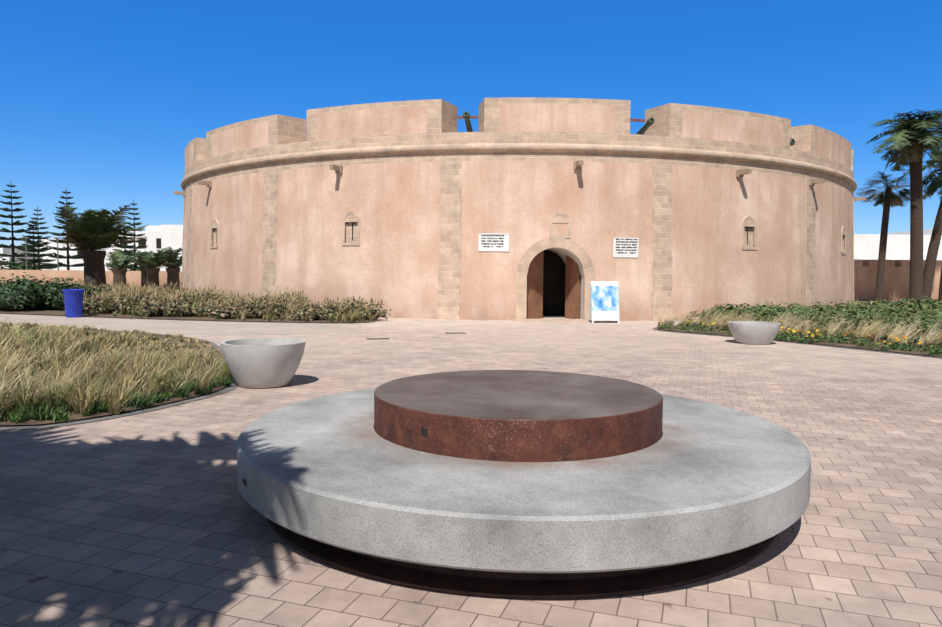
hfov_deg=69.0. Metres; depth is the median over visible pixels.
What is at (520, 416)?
bench drum
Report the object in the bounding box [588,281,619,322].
poster stand
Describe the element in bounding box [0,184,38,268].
conifer tree
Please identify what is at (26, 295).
bed shrubs
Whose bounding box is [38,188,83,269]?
conifer tree
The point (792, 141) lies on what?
cannon
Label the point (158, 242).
building windows
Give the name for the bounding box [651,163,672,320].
stone strip
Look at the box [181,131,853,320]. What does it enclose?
bastion wall
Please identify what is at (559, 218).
window
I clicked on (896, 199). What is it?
palm tree
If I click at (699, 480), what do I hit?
bench disc
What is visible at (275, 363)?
planter
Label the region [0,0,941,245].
sky
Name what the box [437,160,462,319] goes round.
stone strip
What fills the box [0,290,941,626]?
plaza paving
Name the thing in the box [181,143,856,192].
cordon
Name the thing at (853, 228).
stone strip
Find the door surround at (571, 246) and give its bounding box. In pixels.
[516,237,594,318]
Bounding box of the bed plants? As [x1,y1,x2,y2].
[658,300,941,349]
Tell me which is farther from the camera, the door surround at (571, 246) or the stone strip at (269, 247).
the stone strip at (269, 247)
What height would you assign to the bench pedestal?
0.211 m
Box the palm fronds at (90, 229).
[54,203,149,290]
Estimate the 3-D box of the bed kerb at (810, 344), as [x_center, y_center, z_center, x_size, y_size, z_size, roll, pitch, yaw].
[21.180,0.532,21.724,29.512,0.001,18.248,-2,4,-38]
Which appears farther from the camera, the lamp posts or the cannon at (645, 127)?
the lamp posts
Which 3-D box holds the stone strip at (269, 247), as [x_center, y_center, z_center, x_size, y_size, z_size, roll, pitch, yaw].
[-7.893,-2.809,26.909,0.860,5.570,0.302,3,4,33]
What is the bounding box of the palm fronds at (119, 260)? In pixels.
[105,250,144,284]
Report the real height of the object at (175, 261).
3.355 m
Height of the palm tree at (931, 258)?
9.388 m
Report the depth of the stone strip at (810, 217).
27.66 m
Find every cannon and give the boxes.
[463,111,472,131]
[636,117,654,134]
[790,138,794,145]
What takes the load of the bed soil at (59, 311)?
on the plaza paving
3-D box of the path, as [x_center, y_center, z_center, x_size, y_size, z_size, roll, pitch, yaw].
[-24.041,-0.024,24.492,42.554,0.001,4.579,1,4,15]
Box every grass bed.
[0,316,252,423]
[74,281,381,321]
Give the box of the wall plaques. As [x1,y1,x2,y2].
[478,233,638,257]
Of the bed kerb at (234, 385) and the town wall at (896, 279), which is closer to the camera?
the bed kerb at (234, 385)
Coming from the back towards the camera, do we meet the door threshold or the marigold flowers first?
the door threshold
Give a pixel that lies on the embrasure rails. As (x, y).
(477, 117)
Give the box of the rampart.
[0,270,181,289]
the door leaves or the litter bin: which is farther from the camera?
the door leaves
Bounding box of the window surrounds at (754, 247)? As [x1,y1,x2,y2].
[182,211,845,254]
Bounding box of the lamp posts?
[22,237,60,269]
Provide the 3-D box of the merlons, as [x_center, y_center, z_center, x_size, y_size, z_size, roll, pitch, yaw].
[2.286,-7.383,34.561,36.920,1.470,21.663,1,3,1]
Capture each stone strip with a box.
[186,186,192,290]
[261,170,278,295]
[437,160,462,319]
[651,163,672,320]
[805,177,815,306]
[853,195,853,261]
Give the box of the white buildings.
[0,225,941,270]
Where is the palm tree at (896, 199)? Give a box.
[854,171,909,300]
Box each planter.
[220,338,305,388]
[728,321,780,344]
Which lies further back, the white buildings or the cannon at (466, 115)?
the white buildings
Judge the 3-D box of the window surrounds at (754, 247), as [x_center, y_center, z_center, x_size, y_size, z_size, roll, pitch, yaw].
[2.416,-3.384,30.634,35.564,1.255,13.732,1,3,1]
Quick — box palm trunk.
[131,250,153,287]
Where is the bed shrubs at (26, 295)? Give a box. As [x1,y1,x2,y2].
[0,272,390,320]
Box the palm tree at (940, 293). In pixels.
[923,121,941,300]
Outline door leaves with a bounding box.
[526,250,580,318]
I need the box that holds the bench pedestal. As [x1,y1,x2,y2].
[266,432,776,599]
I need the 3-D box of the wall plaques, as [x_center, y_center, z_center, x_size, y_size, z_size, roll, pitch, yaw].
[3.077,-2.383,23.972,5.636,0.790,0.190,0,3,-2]
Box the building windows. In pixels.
[77,238,160,256]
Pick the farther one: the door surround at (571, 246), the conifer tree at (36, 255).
the conifer tree at (36, 255)
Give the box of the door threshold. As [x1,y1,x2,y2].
[512,319,599,321]
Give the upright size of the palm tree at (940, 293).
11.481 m
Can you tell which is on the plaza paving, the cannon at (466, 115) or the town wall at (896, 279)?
the town wall at (896, 279)
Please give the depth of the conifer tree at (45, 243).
78.11 m
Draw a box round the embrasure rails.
[306,116,644,130]
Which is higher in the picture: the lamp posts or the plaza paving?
the lamp posts
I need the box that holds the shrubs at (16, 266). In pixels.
[0,257,38,269]
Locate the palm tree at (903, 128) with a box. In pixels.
[865,108,941,300]
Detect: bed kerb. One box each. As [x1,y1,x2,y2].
[0,313,377,322]
[0,329,237,429]
[652,328,939,357]
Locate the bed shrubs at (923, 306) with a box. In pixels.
[655,296,941,355]
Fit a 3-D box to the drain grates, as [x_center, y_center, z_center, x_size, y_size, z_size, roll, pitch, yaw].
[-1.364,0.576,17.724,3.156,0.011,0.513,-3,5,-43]
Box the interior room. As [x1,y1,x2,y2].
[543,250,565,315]
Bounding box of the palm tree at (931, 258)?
[903,153,941,298]
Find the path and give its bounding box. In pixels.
[0,314,361,334]
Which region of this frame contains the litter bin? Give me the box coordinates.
[62,289,84,317]
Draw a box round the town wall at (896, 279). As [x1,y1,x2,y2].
[854,259,941,300]
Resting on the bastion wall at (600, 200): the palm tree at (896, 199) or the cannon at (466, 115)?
the cannon at (466, 115)
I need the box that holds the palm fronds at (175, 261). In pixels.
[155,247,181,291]
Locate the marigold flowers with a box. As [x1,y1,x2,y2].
[659,321,921,344]
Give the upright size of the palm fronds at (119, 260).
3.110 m
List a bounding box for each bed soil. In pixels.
[0,308,369,322]
[657,325,941,356]
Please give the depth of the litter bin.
23.23 m
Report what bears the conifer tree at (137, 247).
on the terrain
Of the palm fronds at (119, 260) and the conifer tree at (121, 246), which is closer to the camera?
the palm fronds at (119, 260)
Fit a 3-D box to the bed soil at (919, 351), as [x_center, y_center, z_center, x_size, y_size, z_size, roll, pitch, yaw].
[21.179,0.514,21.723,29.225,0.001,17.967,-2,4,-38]
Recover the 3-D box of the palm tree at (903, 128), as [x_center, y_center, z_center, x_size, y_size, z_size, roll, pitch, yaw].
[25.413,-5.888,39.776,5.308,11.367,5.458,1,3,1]
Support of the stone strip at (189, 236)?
attached to the bastion wall at (600, 200)
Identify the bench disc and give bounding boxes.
[237,388,810,572]
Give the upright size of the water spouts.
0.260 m
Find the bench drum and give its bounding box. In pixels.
[374,370,662,461]
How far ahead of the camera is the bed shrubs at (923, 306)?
20.15 m
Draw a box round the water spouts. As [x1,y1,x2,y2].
[173,160,865,201]
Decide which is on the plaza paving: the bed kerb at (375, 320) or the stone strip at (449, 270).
the bed kerb at (375, 320)
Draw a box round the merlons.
[185,97,853,170]
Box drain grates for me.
[366,333,465,339]
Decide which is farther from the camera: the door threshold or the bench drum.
the door threshold

